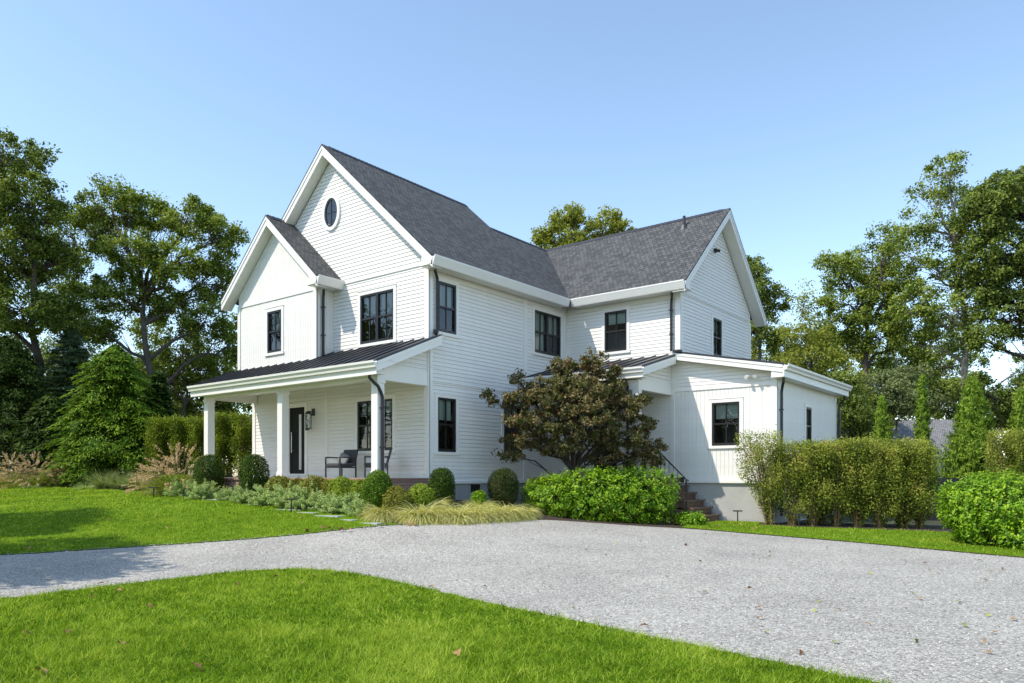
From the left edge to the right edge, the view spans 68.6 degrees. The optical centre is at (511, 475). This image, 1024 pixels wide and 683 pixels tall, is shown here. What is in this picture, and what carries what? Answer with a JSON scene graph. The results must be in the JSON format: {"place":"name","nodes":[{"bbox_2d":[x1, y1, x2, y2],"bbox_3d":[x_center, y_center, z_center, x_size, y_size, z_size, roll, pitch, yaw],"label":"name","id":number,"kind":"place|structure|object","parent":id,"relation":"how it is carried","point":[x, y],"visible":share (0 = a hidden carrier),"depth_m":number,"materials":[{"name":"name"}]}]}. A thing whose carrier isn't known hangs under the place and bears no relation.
{"place":"outdoors","nodes":[
{"label":"outdoors","id":0,"kind":"place"},
{"bbox_2d":[0,486,406,554],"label":"lawn","id":1,"kind":"structure","parent":0,"point":[166,535],"depth_m":16.74,"materials":[{"name":"plant"}]},
{"bbox_2d":[0,565,912,682],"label":"front lawn","id":2,"kind":"structure","parent":0,"point":[380,623],"depth_m":6.86,"materials":[{"name":"plant"}]},
{"bbox_2d":[0,476,1006,555],"bbox_3d":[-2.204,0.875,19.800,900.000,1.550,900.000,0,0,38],"label":"ground","id":3,"kind":"structure","parent":0,"point":[892,521],"depth_m":21.99,"materials":[{"name":"brown soil"}]},
{"bbox_2d":[45,485,148,490],"bbox_3d":[-21.861,0.432,36.541,28.400,0.358,14.000,0,0,38],"label":"back planting bed","id":4,"kind":"object","parent":3,"relation":"on","point":[97,488],"visible":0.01,"depth_m":30.05,"materials":[{"name":"brown soil"}]},
{"bbox_2d":[0,451,45,487],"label":"fountain grass","id":5,"kind":"object","parent":4,"relation":"on","point":[14,461],"depth_m":30.79,"materials":[{"name":"beige plant"}]},
{"bbox_2d":[0,451,67,488],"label":"fountain grass","id":6,"kind":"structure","parent":4,"relation":"on","point":[21,481],"depth_m":30.14,"materials":[{"name":"beige plant"}]},
{"bbox_2d":[0,335,68,477],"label":"arborvitae","id":7,"kind":"object","parent":4,"relation":"on","point":[15,362],"visible":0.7,"depth_m":34.04,"materials":[{"name":"green plant"}]},
{"bbox_2d":[0,393,84,485],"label":"arborvitae","id":8,"kind":"object","parent":4,"relation":"on","point":[45,413],"visible":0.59,"depth_m":32.87,"materials":[{"name":"green plant"}]},
{"bbox_2d":[0,126,97,473],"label":"oak tree","id":9,"kind":"object","parent":4,"relation":"on","point":[34,248],"visible":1,"depth_m":35.40,"materials":[{"name":"green plant"}]},
{"bbox_2d":[0,327,99,477],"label":"white pine","id":10,"kind":"object","parent":4,"relation":"on","point":[72,357],"visible":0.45,"depth_m":35.56,"materials":[{"name":"green plant"}]},
{"bbox_2d":[31,390,125,487],"bbox_3d":[-17.430,-1.424,30.885,4.493,4.335,4.525,0,0,38],"label":"arborvitae","id":11,"kind":"object","parent":4,"relation":"on","point":[75,417],"visible":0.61,"depth_m":30.38,"materials":[{"name":"green plant"}]},
{"bbox_2d":[38,200,120,393],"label":"oak tree","id":12,"kind":"object","parent":4,"relation":"on","point":[73,284],"visible":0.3,"depth_m":45.66,"materials":[{"name":"green plant"}]},
{"bbox_2d":[0,328,178,458],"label":"understory tree","id":13,"kind":"object","parent":4,"relation":"on","point":[45,355],"visible":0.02,"depth_m":49.95,"materials":[{"name":"green plant"}]},
{"bbox_2d":[19,343,183,487],"bbox_3d":[-16.806,-2.339,31.422,6.019,6.565,6.562,0,0,38],"label":"arborvitae","id":14,"kind":"object","parent":4,"relation":"on","point":[118,394],"visible":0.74,"depth_m":30.81,"materials":[{"name":"green plant"}]},
{"bbox_2d":[82,468,120,489],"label":"striped grass","id":15,"kind":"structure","parent":4,"relation":"on","point":[99,483],"depth_m":27.77,"materials":[{"name":"green plant"}]},
{"bbox_2d":[96,469,137,489],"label":"shrub","id":16,"kind":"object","parent":4,"relation":"on","point":[114,482],"depth_m":27.37,"materials":[{"name":"green plant"}]},
{"bbox_2d":[104,402,171,482],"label":"arborvitae","id":17,"kind":"object","parent":4,"relation":"on","point":[142,412],"visible":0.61,"depth_m":30.57,"materials":[{"name":"green plant"}]},
{"bbox_2d":[65,172,250,385],"bbox_3d":[-18.128,-7.416,38.072,10.107,15.665,5.690,0,0,2],"label":"oak tree","id":18,"kind":"object","parent":4,"relation":"on","point":[148,256],"visible":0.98,"depth_m":37.86,"materials":[{"name":"green plant"}]},
{"bbox_2d":[134,370,182,472],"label":"arborvitae","id":19,"kind":"object","parent":4,"relation":"on","point":[160,387],"visible":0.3,"depth_m":32.80,"materials":[{"name":"green plant"}]},
{"bbox_2d":[142,413,178,478],"bbox_3d":[-13.782,-0.978,29.549,1.328,2.919,1.627,0,0,38],"label":"hedge plant","id":20,"kind":"object","parent":4,"relation":"on","point":[157,435],"visible":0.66,"depth_m":29.20,"materials":[{"name":"green plant"}]},
{"bbox_2d":[161,413,197,475],"bbox_3d":[-13.050,-0.987,29.497,1.220,2.928,1.239,0,0,38],"label":"hedge plant","id":21,"kind":"object","parent":4,"relation":"on","point":[178,437],"visible":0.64,"depth_m":29.15,"materials":[{"name":"green plant"}]},
{"bbox_2d":[125,311,237,474],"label":"understory tree","id":22,"kind":"object","parent":4,"relation":"on","point":[164,355],"visible":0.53,"depth_m":41.96,"materials":[{"name":"green plant"}]},
{"bbox_2d":[180,415,216,474],"bbox_3d":[-12.186,-0.980,29.297,1.218,2.907,1.234,0,0,38],"label":"hedge plant","id":23,"kind":"object","parent":4,"relation":"on","point":[197,432],"visible":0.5,"depth_m":28.97,"materials":[{"name":"green plant"}]},
{"bbox_2d":[201,410,241,477],"bbox_3d":[-11.236,-1.043,28.947,1.253,3.039,1.323,0,0,38],"label":"hedge plant","id":24,"kind":"object","parent":4,"relation":"on","point":[221,443],"visible":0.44,"depth_m":28.69,"materials":[{"name":"green plant"}]},
{"bbox_2d":[223,409,251,477],"bbox_3d":[-10.297,-1.032,28.808,1.249,3.025,1.275,0,0,38],"label":"hedge plant","id":25,"kind":"object","parent":4,"relation":"on","point":[241,441],"visible":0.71,"depth_m":28.54,"materials":[{"name":"green plant"}]},
{"bbox_2d":[163,338,247,433],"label":"understory tree","id":26,"kind":"object","parent":3,"relation":"on","point":[192,407],"visible":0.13,"depth_m":44.02,"materials":[{"name":"green plant"}]},
{"bbox_2d":[186,495,683,527],"bbox_3d":[-4.202,0.868,22.275,17.800,0.847,7.380,0,0,38],"label":"planting bed","id":27,"kind":"object","parent":3,"relation":"on","point":[633,523],"visible":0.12,"depth_m":19.12,"materials":[{"name":"brown soil"}]},
{"bbox_2d":[121,457,193,493],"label":"fountain grass","id":28,"kind":"object","parent":27,"relation":"on","point":[146,484],"depth_m":23.40,"materials":[{"name":"beige plant"}]},
{"bbox_2d":[125,442,221,495],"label":"fountain grass","id":29,"kind":"object","parent":27,"relation":"on","point":[167,471],"depth_m":22.57,"materials":[{"name":"beige plant"}]},
{"bbox_2d":[162,475,193,496],"bbox_3d":[-9.817,0.307,22.150,1.055,0.651,1.015,0,0,-42],"label":"catmint","id":30,"kind":"object","parent":27,"relation":"on","point":[179,488],"visible":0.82,"depth_m":21.97,"materials":[{"name":"green plant"}]},
{"bbox_2d":[184,478,222,498],"bbox_3d":[-8.701,0.352,21.241,1.055,0.646,1.139,0,0,39],"label":"catmint","id":31,"kind":"object","parent":27,"relation":"on","point":[200,491],"visible":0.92,"depth_m":21.02,"materials":[{"name":"green plant"}]},
{"bbox_2d":[192,454,224,491],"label":"boxwood","id":32,"kind":"object","parent":27,"relation":"on","point":[216,473],"visible":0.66,"depth_m":21.64,"materials":[{"name":"green plant"}]},
{"bbox_2d":[227,484,256,503],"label":"catmint","id":33,"kind":"object","parent":27,"relation":"on","point":[240,496],"visible":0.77,"depth_m":19.91,"materials":[{"name":"green plant"}]},
{"bbox_2d":[238,454,269,495],"bbox_3d":[-7.019,0.061,20.421,0.801,1.353,0.855,0,0,38],"label":"boxwood","id":34,"kind":"object","parent":27,"relation":"on","point":[261,469],"visible":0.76,"depth_m":20.19,"materials":[{"name":"green plant"}]},
{"bbox_2d":[246,480,279,504],"bbox_3d":[-6.374,0.440,19.509,1.110,0.684,1.183,0,0,23],"label":"catmint","id":35,"kind":"object","parent":27,"relation":"on","point":[260,496],"visible":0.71,"depth_m":19.31,"materials":[{"name":"green plant"}]},
{"bbox_2d":[264,475,292,492],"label":"azalea","id":36,"kind":"object","parent":27,"relation":"on","point":[283,481],"visible":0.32,"depth_m":19.76,"materials":[{"name":"green plant"}]},
{"bbox_2d":[264,481,301,506],"bbox_3d":[-5.707,0.447,19.105,1.166,0.716,1.291,0,0,20],"label":"catmint","id":37,"kind":"object","parent":27,"relation":"on","point":[280,497],"visible":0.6,"depth_m":18.90,"materials":[{"name":"green plant"}]},
{"bbox_2d":[283,480,323,508],"bbox_3d":[-5.039,0.460,18.595,1.166,0.738,1.296,0,0,7],"label":"catmint","id":38,"kind":"object","parent":27,"relation":"on","point":[301,493],"visible":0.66,"depth_m":18.35,"materials":[{"name":"green plant"}]},
{"bbox_2d":[298,474,326,498],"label":"azalea","id":39,"kind":"object","parent":27,"relation":"on","point":[316,480],"visible":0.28,"depth_m":18.67,"materials":[{"name":"green plant"}]},
{"bbox_2d":[307,486,341,510],"bbox_3d":[-4.444,0.532,18.274,1.166,0.625,1.154,0,0,40],"label":"catmint","id":40,"kind":"object","parent":27,"relation":"on","point":[316,503],"visible":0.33,"depth_m":18.00,"materials":[{"name":"green plant"}]},
{"bbox_2d":[327,476,354,498],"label":"azalea","id":41,"kind":"object","parent":27,"relation":"on","point":[342,485],"visible":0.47,"depth_m":17.96,"materials":[{"name":"green plant"}]},
{"bbox_2d":[325,492,361,511],"bbox_3d":[-3.890,0.575,17.843,1.175,0.595,1.110,0,0,-27],"label":"catmint","id":42,"kind":"object","parent":27,"relation":"on","point":[348,497],"visible":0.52,"depth_m":17.52,"materials":[{"name":"green plant"}]},
{"bbox_2d":[343,492,374,515],"bbox_3d":[-3.510,0.656,17.305,0.921,0.564,0.944,0,0,39],"label":"catmint","id":43,"kind":"object","parent":27,"relation":"on","point":[350,510],"visible":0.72,"depth_m":17.15,"materials":[{"name":"green plant"}]},
{"bbox_2d":[361,469,392,509],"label":"boxwood","id":44,"kind":"object","parent":27,"relation":"on","point":[376,486],"visible":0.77,"depth_m":17.24,"materials":[{"name":"green plant"}]},
{"bbox_2d":[355,503,402,522],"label":"golden grass","id":45,"kind":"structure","parent":27,"relation":"on","point":[377,516],"depth_m":16.75,"materials":[{"name":"yellow plant"}]},
{"bbox_2d":[381,485,414,513],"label":"azalea","id":46,"kind":"object","parent":27,"relation":"on","point":[400,494],"visible":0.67,"depth_m":16.99,"materials":[{"name":"green plant"}]},
{"bbox_2d":[387,499,450,525],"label":"golden grass","id":47,"kind":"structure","parent":27,"relation":"on","point":[406,515],"depth_m":16.61,"materials":[{"name":"yellow plant"}]},
{"bbox_2d":[408,482,434,508],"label":"azalea","id":48,"kind":"object","parent":27,"relation":"on","point":[418,492],"visible":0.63,"depth_m":17.39,"materials":[{"name":"green plant"}]},
{"bbox_2d":[412,502,465,525],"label":"golden grass","id":49,"kind":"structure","parent":27,"relation":"on","point":[447,512],"depth_m":16.66,"materials":[{"name":"yellow plant"}]},
{"bbox_2d":[427,467,455,507],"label":"boxwood","id":50,"kind":"object","parent":27,"relation":"on","point":[440,483],"visible":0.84,"depth_m":18.42,"materials":[{"name":"green plant"}]},
{"bbox_2d":[433,500,482,525],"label":"golden grass","id":51,"kind":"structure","parent":27,"relation":"on","point":[458,519],"depth_m":16.78,"materials":[{"name":"yellow plant"}]},
{"bbox_2d":[453,502,503,523],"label":"golden grass","id":52,"kind":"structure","parent":27,"relation":"on","point":[484,518],"depth_m":17.10,"materials":[{"name":"yellow plant"}]},
{"bbox_2d":[468,502,520,523],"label":"golden grass","id":53,"kind":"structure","parent":27,"relation":"on","point":[500,516],"depth_m":17.41,"materials":[{"name":"yellow plant"}]},
{"bbox_2d":[487,468,518,507],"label":"boxwood","id":54,"kind":"object","parent":27,"relation":"on","point":[500,477],"visible":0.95,"depth_m":19.40,"materials":[{"name":"green plant"}]},
{"bbox_2d":[488,502,535,522],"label":"golden grass","id":55,"kind":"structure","parent":27,"relation":"on","point":[518,513],"depth_m":17.77,"materials":[{"name":"yellow plant"}]},
{"bbox_2d":[518,471,590,516],"bbox_3d":[1.084,0.521,19.899,2.097,1.318,1.636,0,0,38],"label":"evergreen shrub","id":56,"kind":"object","parent":27,"relation":"on","point":[549,503],"visible":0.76,"depth_m":19.49,"materials":[{"name":"green plant"}]},
{"bbox_2d":[479,346,668,515],"bbox_3d":[1.747,-1.166,20.241,5.262,4.790,2.548,0,0,-4],"label":"japanese maple","id":57,"kind":"object","parent":27,"relation":"on","point":[564,389],"visible":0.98,"depth_m":20.36,"materials":[{"name":"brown plant"}]},
{"bbox_2d":[549,464,681,523],"bbox_3d":[2.690,0.466,19.983,3.558,1.722,2.039,0,0,-4],"label":"evergreen shrub","id":58,"kind":"object","parent":27,"relation":"on","point":[624,507],"visible":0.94,"depth_m":19.34,"materials":[{"name":"green plant"}]},
{"bbox_2d":[673,510,708,525],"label":"evergreen shrub","id":59,"kind":"object","parent":27,"relation":"on","point":[695,518],"visible":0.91,"depth_m":19.42,"materials":[{"name":"green plant"}]},
{"bbox_2d":[187,144,852,522],"bbox_3d":[0.595,-3.962,24.239,15.910,11.624,14.840,0,0,38],"label":"farmhouse","id":60,"kind":"object","parent":3,"relation":"on","point":[381,312],"visible":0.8,"depth_m":22.12,"materials":[{"name":"white paint"}]},
{"bbox_2d":[264,305,283,356],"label":"window","id":61,"kind":"structure","parent":60,"relation":"in","point":[274,316],"depth_m":23.15,"materials":[{"name":"black glass"}]},
{"bbox_2d":[289,403,307,477],"bbox_3d":[-6.670,-1.100,23.327,1.060,2.300,0.141,0,0,38],"label":"front door","id":62,"kind":"structure","parent":60,"relation":"in","point":[298,441],"depth_m":23.32,"materials":[{"name":"black paint"}]},
{"bbox_2d":[322,194,340,230],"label":"oval window","id":63,"kind":"structure","parent":60,"relation":"in","point":[331,210],"depth_m":22.23,"materials":[{"name":"white paint"}]},
{"bbox_2d":[325,449,358,477],"bbox_3d":[-4.714,-0.346,20.822,0.599,0.792,0.741,0,0,34],"label":"armchair","id":64,"kind":"object","parent":60,"relation":"on","point":[352,461],"visible":0.96,"depth_m":20.77,"materials":[{"name":"grey metal"}]},
{"bbox_2d":[355,394,395,453],"bbox_3d":[-3.605,-1.439,21.409,1.720,1.619,0.904,0,0,38],"label":"window","id":65,"kind":"structure","parent":60,"relation":"in","point":[362,404],"depth_m":21.51,"materials":[{"name":"glass"}]},
{"bbox_2d":[357,283,396,347],"bbox_3d":[-3.538,-4.469,21.356,1.630,1.599,0.904,0,0,38],"label":"window","id":66,"kind":"structure","parent":60,"relation":"in","point":[377,307],"depth_m":21.27,"materials":[{"name":"black glass"}]},
{"bbox_2d":[434,392,459,454],"bbox_3d":[-2.090,-1.399,20.589,0.904,1.659,0.970,0,0,38],"label":"window","id":67,"kind":"structure","parent":60,"relation":"in","point":[446,409],"depth_m":20.57,"materials":[{"name":"glass"}]},
{"bbox_2d":[435,276,459,338],"bbox_3d":[-2.078,-4.569,20.604,0.904,1.559,0.950,0,0,38],"label":"window","id":68,"kind":"structure","parent":60,"relation":"in","point":[448,288],"depth_m":20.59,"materials":[{"name":"black glass"}]},
{"bbox_2d":[501,401,523,455],"bbox_3d":[-0.303,-1.399,22.860,0.904,1.659,1.130,0,0,38],"label":"window","id":69,"kind":"structure","parent":60,"relation":"in","point":[505,429],"depth_m":22.80,"materials":[{"name":"glass"}]},
{"bbox_2d":[532,305,562,360],"bbox_3d":[0.822,-4.559,24.290,0.904,1.539,1.690,0,0,38],"label":"window","id":70,"kind":"structure","parent":60,"relation":"in","point":[547,325],"depth_m":24.06,"materials":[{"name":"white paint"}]},
{"bbox_2d":[601,305,630,354],"bbox_3d":[3.530,-4.589,24.015,1.050,1.479,0.904,0,0,38],"label":"window","id":71,"kind":"structure","parent":60,"relation":"in","point":[615,320],"depth_m":23.90,"materials":[{"name":"black glass"}]},
{"bbox_2d":[711,313,723,355],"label":"window","id":72,"kind":"structure","parent":60,"relation":"in","point":[717,321],"depth_m":24.70,"materials":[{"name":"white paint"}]},
{"bbox_2d":[707,397,743,448],"bbox_3d":[6.367,-1.509,21.782,1.070,1.439,0.904,0,0,38],"label":"window","id":73,"kind":"structure","parent":60,"relation":"in","point":[725,415],"depth_m":21.68,"materials":[{"name":"glass"}]},
{"bbox_2d":[804,402,812,443],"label":"window","id":74,"kind":"structure","parent":60,"relation":"in","point":[808,407],"depth_m":23.00,"materials":[{"name":"white paint"}]},
{"bbox_2d":[530,201,637,249],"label":"oak tree","id":75,"kind":"object","parent":3,"relation":"on","point":[572,218],"visible":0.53,"depth_m":43.73,"materials":[{"name":"green plant"}]},
{"bbox_2d":[746,253,800,363],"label":"oak tree","id":76,"kind":"object","parent":3,"relation":"on","point":[769,303],"visible":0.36,"depth_m":41.49,"materials":[{"name":"green plant"}]},
{"bbox_2d":[765,278,877,409],"bbox_3d":[13.566,-3.822,33.194,4.684,9.901,3.699,0,0,38],"label":"birch tree","id":77,"kind":"object","parent":3,"relation":"on","point":[803,359],"visible":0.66,"depth_m":32.80,"materials":[{"name":"green plant"}]},
{"bbox_2d":[751,322,912,435],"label":"understory tree","id":78,"kind":"object","parent":3,"relation":"on","point":[754,353],"visible":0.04,"depth_m":46.63,"materials":[{"name":"green plant"}]},
{"bbox_2d":[759,522,952,531],"bbox_3d":[9.488,1.326,19.401,5.946,0.077,2.435,0,0,19],"label":"hedge bed","id":79,"kind":"object","parent":3,"relation":"on","point":[889,526],"visible":0.38,"depth_m":19.42,"materials":[{"name":"brown soil"}]},
{"bbox_2d":[733,424,788,524],"bbox_3d":[6.701,0.016,20.061,1.410,2.724,1.026,0,0,38],"label":"privet","id":80,"kind":"object","parent":79,"relation":"on","point":[768,513],"visible":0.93,"depth_m":19.97,"materials":[{"name":"green plant"}]},
{"bbox_2d":[764,440,818,524],"bbox_3d":[7.426,0.210,19.823,1.290,2.375,1.090,0,0,38],"label":"privet","id":81,"kind":"object","parent":79,"relation":"on","point":[792,519],"visible":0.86,"depth_m":19.64,"materials":[{"name":"green plant"}]},
{"bbox_2d":[785,436,839,525],"bbox_3d":[7.877,0.168,19.640,1.287,2.448,1.040,0,0,38],"label":"privet","id":82,"kind":"object","parent":79,"relation":"on","point":[822,454],"visible":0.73,"depth_m":19.42,"materials":[{"name":"green plant"}]},
{"bbox_2d":[810,436,863,525],"bbox_3d":[8.432,0.174,19.564,1.290,2.428,1.117,0,0,38],"label":"privet","id":83,"kind":"object","parent":79,"relation":"on","point":[835,519],"visible":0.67,"depth_m":19.31,"materials":[{"name":"green plant"}]},
{"bbox_2d":[831,432,885,526],"bbox_3d":[8.940,0.158,19.409,1.364,2.542,1.228,0,0,38],"label":"privet","id":84,"kind":"object","parent":79,"relation":"on","point":[857,520],"visible":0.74,"depth_m":19.16,"materials":[{"name":"green plant"}]},
{"bbox_2d":[851,441,907,527],"bbox_3d":[9.472,0.274,19.259,1.316,2.377,1.087,0,0,38],"label":"privet","id":85,"kind":"object","parent":79,"relation":"on","point":[879,520],"visible":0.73,"depth_m":19.02,"materials":[{"name":"green plant"}]},
{"bbox_2d":[874,434,932,527],"bbox_3d":[9.983,0.162,19.117,1.304,2.509,1.062,0,0,38],"label":"privet","id":86,"kind":"object","parent":79,"relation":"on","point":[904,519],"visible":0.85,"depth_m":18.89,"materials":[{"name":"green plant"}]},
{"bbox_2d":[899,442,943,528],"bbox_3d":[10.322,0.272,19.013,1.008,2.322,1.313,0,0,38],"label":"privet","id":87,"kind":"object","parent":79,"relation":"on","point":[930,463],"visible":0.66,"depth_m":18.86,"materials":[{"name":"green plant"}]},
{"bbox_2d":[827,369,896,440],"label":"understory tree","id":88,"kind":"object","parent":3,"relation":"on","point":[854,420],"visible":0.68,"depth_m":30.61,"materials":[{"name":"green plant"}]},
{"bbox_2d":[810,219,946,445],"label":"oak tree","id":89,"kind":"object","parent":3,"relation":"on","point":[876,285],"visible":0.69,"depth_m":40.62,"materials":[{"name":"green plant"}]},
{"bbox_2d":[871,395,893,508],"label":"conifer","id":90,"kind":"object","parent":3,"relation":"on","point":[882,427],"visible":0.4,"depth_m":26.85,"materials":[{"name":"green plant"}]},
{"bbox_2d":[837,420,955,477],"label":"neighbour house","id":91,"kind":"structure","parent":3,"relation":"on","point":[940,427],"depth_m":48.75,"materials":[{"name":"white paint"}]},
{"bbox_2d":[851,362,958,435],"bbox_3d":[19.231,-2.304,37.362,6.308,6.780,3.505,0,0,-23],"label":"willow oak","id":92,"kind":"object","parent":3,"relation":"on","point":[902,388],"visible":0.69,"depth_m":36.76,"materials":[{"name":"green plant"}]},
{"bbox_2d":[908,374,940,507],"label":"conifer","id":93,"kind":"object","parent":3,"relation":"on","point":[921,430],"visible":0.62,"depth_m":26.87,"materials":[{"name":"green plant"}]},
{"bbox_2d":[871,149,1007,460],"bbox_3d":[21.984,-7.718,38.480,5.737,17.660,5.958,0,0,38],"label":"oak tree","id":94,"kind":"object","parent":3,"relation":"on","point":[928,312],"visible":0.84,"depth_m":37.87,"materials":[{"name":"green plant"}]},
{"bbox_2d":[869,315,1023,433],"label":"understory tree","id":95,"kind":"object","parent":3,"relation":"on","point":[1001,421],"visible":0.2,"depth_m":53.78,"materials":[{"name":"green plant"}]},
{"bbox_2d":[926,475,999,520],"bbox_3d":[13.660,0.840,22.560,2.340,1.720,0.120,0,0,0],"label":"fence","id":96,"kind":"object","parent":3,"relation":"on","point":[941,480],"visible":0.1,"depth_m":22.50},
{"bbox_2d":[934,375,1007,484],"bbox_3d":[15.223,-0.951,24.973,2.552,4.862,2.519,0,0,-14],"label":"conifer","id":97,"kind":"object","parent":3,"relation":"on","point":[971,425],"visible":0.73,"depth_m":24.71,"materials":[{"name":"green plant"}]},
{"bbox_2d":[929,165,1023,412],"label":"oak tree","id":98,"kind":"object","parent":3,"relation":"on","point":[996,207],"visible":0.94,"depth_m":35.89,"materials":[{"name":"green plant"}]},
{"bbox_2d":[982,427,1023,517],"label":"privet","id":99,"kind":"object","parent":3,"relation":"on","point":[1000,447],"visible":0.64,"depth_m":22.37,"materials":[{"name":"green plant"}]},
{"bbox_2d":[1003,387,1023,513],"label":"conifer","id":100,"kind":"object","parent":3,"relation":"on","point":[1017,418],"visible":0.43,"depth_m":24.88,"materials":[{"name":"green plant"}]},
{"bbox_2d":[1005,427,1023,499],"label":"privet","id":101,"kind":"object","parent":3,"relation":"on","point":[1022,443],"visible":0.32,"depth_m":22.45,"materials":[{"name":"green plant"}]},
{"bbox_2d":[0,520,1023,682],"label":"driveway","id":102,"kind":"structure","parent":0,"point":[557,536],"depth_m":11.22,"materials":[{"name":"grey gravel"}]},
{"bbox_2d":[0,0,1023,475],"label":"sky","id":103,"kind":"structure","parent":0,"point":[809,121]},
{"bbox_2d":[679,519,1023,557],"bbox_3d":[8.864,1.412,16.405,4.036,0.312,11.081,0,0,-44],"label":"lawn strip","id":104,"kind":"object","parent":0,"point":[884,542],"visible":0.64,"depth_m":16.63,"materials":[{"name":"plant"}]},
{"bbox_2d":[932,466,1023,545],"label":"evergreen shrub","id":105,"kind":"object","parent":104,"relation":"on","point":[973,519],"visible":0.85,"depth_m":14.95,"materials":[{"name":"green plant"}]},
{"bbox_2d":[990,514,1023,548],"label":"evergreen shrub","id":106,"kind":"object","parent":104,"relation":"on","point":[1017,541],"visible":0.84,"depth_m":14.44,"materials":[{"name":"green plant"}]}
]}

